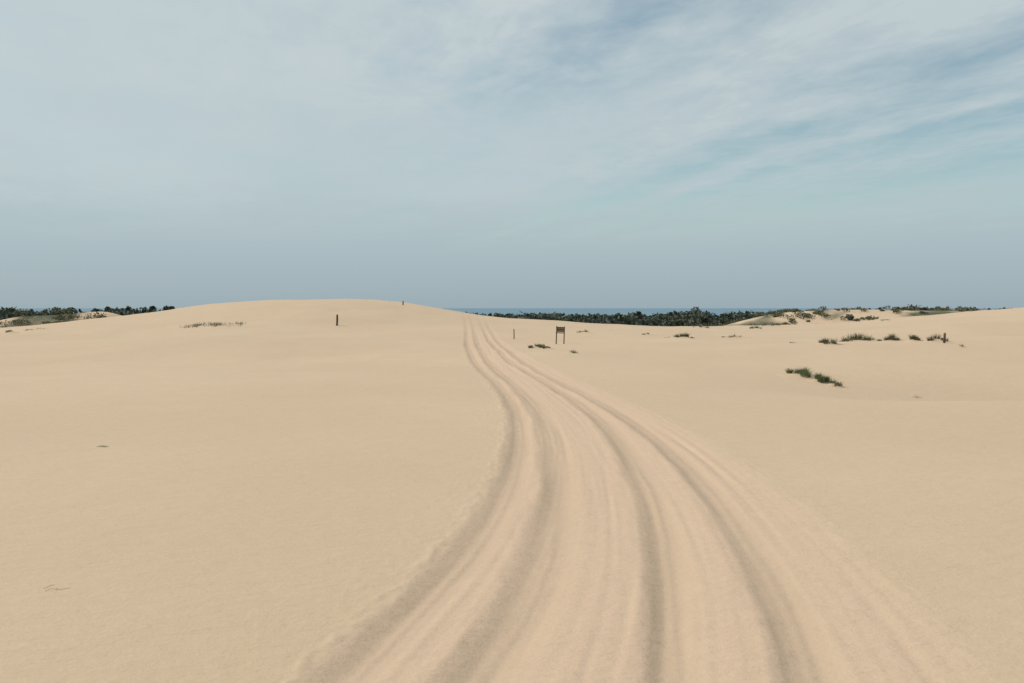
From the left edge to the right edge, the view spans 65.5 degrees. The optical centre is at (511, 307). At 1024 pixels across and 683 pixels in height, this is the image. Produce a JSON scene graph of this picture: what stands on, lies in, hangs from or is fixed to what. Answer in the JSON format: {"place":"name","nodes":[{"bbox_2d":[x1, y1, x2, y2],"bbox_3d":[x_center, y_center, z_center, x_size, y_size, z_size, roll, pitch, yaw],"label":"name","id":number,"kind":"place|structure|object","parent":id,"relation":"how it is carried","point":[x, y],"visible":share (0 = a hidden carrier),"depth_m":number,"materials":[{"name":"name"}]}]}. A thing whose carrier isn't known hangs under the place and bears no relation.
{"place":"outdoors","nodes":[
{"label":"outdoors","id":0,"kind":"place"},
{"bbox_2d":[0,308,1001,316],"bbox_3d":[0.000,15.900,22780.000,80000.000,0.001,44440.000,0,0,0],"label":"sea","id":1,"kind":"structure","parent":0,"point":[601,311],"depth_m":5066.45,"materials":[{"name":"liquid"}]},
{"bbox_2d":[0,299,1023,682],"bbox_3d":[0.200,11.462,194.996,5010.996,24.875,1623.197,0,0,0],"label":"sand dune ground","id":2,"kind":"structure","parent":0,"point":[362,491],"depth_m":7.95,"materials":[{"name":"beige sand"}]},
{"bbox_2d":[21,328,53,330],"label":"dune grass clump","id":3,"kind":"object","parent":2,"relation":"on","point":[40,329],"visible":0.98,"depth_m":53.54,"materials":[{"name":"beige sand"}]},
{"bbox_2d":[0,307,106,327],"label":"shrub thicket","id":4,"kind":"object","parent":2,"relation":"on","point":[26,312],"visible":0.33,"depth_m":112.73,"materials":[{"name":"green plant"}]},
{"bbox_2d":[167,321,267,328],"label":"dune grass clump","id":5,"kind":"object","parent":2,"relation":"on","point":[211,325],"visible":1,"depth_m":54.77,"materials":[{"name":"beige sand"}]},
{"bbox_2d":[0,305,1008,325],"bbox_3d":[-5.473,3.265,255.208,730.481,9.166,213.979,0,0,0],"label":"distant tree line","id":6,"kind":"object","parent":2,"relation":"on","point":[675,318],"visible":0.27,"depth_m":208.88,"materials":[{"name":"green plant"}]},
{"bbox_2d":[525,343,543,347],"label":"dune grass clump","id":7,"kind":"object","parent":2,"relation":"on","point":[536,346],"visible":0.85,"depth_m":37.96,"materials":[{"name":"green plant"}]},
{"bbox_2d":[539,345,553,348],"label":"dune grass clump","id":8,"kind":"object","parent":2,"relation":"on","point":[545,347],"visible":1,"depth_m":36.44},
{"bbox_2d":[556,326,564,343],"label":"wooden sign","id":9,"kind":"object","parent":2,"relation":"on","point":[560,329],"visible":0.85,"depth_m":41.41,"materials":[{"name":"brown wood"}]},
{"bbox_2d":[672,332,692,337],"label":"dune grass clump","id":10,"kind":"object","parent":2,"relation":"on","point":[684,335],"visible":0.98,"depth_m":49.14,"materials":[{"name":"green plant"}]},
{"bbox_2d":[689,307,700,314],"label":"dune tree","id":11,"kind":"object","parent":2,"relation":"on","point":[697,309],"visible":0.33,"depth_m":239.40,"materials":[{"name":"green plant"}]},
{"bbox_2d":[717,334,751,338],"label":"dune grass clump","id":12,"kind":"object","parent":2,"relation":"on","point":[733,337],"visible":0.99,"depth_m":50.04,"materials":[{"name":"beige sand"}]},
{"bbox_2d":[758,323,785,326],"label":"dune grass clump","id":13,"kind":"object","parent":2,"relation":"on","point":[764,324],"visible":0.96,"depth_m":84.86,"materials":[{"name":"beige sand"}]},
{"bbox_2d":[776,367,815,378],"bbox_3d":[8.659,1.944,23.850,1.708,0.425,1.195,0,0,0],"label":"dune grass clump","id":14,"kind":"object","parent":2,"relation":"on","point":[804,373],"visible":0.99,"depth_m":23.70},
{"bbox_2d":[807,372,839,383],"bbox_3d":[9.015,2.042,22.974,1.098,0.402,0.820,0,0,0],"label":"dune grass clump","id":15,"kind":"object","parent":2,"relation":"on","point":[820,378],"visible":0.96,"depth_m":22.83,"materials":[{"name":"green plant"}]},
{"bbox_2d":[815,337,843,344],"bbox_3d":[14.436,1.511,36.240,1.471,0.422,1.049,0,0,0],"label":"dune grass clump","id":16,"kind":"object","parent":2,"relation":"on","point":[826,342],"visible":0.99,"depth_m":36.02,"materials":[{"name":"green plant"}]},
{"bbox_2d":[824,378,843,386],"bbox_3d":[9.083,2.112,22.449,0.567,0.349,0.542,0,0,42],"label":"dune grass clump","id":17,"kind":"object","parent":2,"relation":"on","point":[834,384],"visible":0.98,"depth_m":22.39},
{"bbox_2d":[695,305,978,325],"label":"dune scrub","id":18,"kind":"object","parent":2,"relation":"on","point":[819,310],"visible":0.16,"depth_m":162.97,"materials":[{"name":"green plant"}]},
{"bbox_2d":[836,333,883,342],"bbox_3d":[17.400,1.479,39.800,3.040,0.642,2.128,0,0,0],"label":"dune grass clump","id":19,"kind":"object","parent":2,"relation":"on","point":[858,338],"visible":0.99,"depth_m":39.60,"materials":[{"name":"green plant"}]},
{"bbox_2d":[880,333,906,341],"bbox_3d":[18.619,1.451,38.901,1.486,0.521,1.041,0,0,0],"label":"dune grass clump","id":20,"kind":"object","parent":2,"relation":"on","point":[891,337],"visible":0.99,"depth_m":38.72,"materials":[{"name":"green plant"}]},
{"bbox_2d":[905,335,922,341],"bbox_3d":[18.938,1.409,37.503,0.985,0.474,0.720,0,0,0],"label":"dune grass clump","id":21,"kind":"object","parent":2,"relation":"on","point":[913,338],"visible":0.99,"depth_m":37.38,"materials":[{"name":"green plant"}]},
{"bbox_2d":[924,333,948,341],"bbox_3d":[19.602,1.379,36.823,1.230,0.489,0.909,0,0,0],"label":"dune grass clump","id":22,"kind":"object","parent":2,"relation":"on","point":[935,339],"visible":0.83,"depth_m":36.68,"materials":[{"name":"green plant"}]},
{"bbox_2d":[0,0,1023,307],"label":"sky","id":23,"kind":"structure","parent":0,"point":[157,153],"materials":[{"name":"blue"}]}
]}

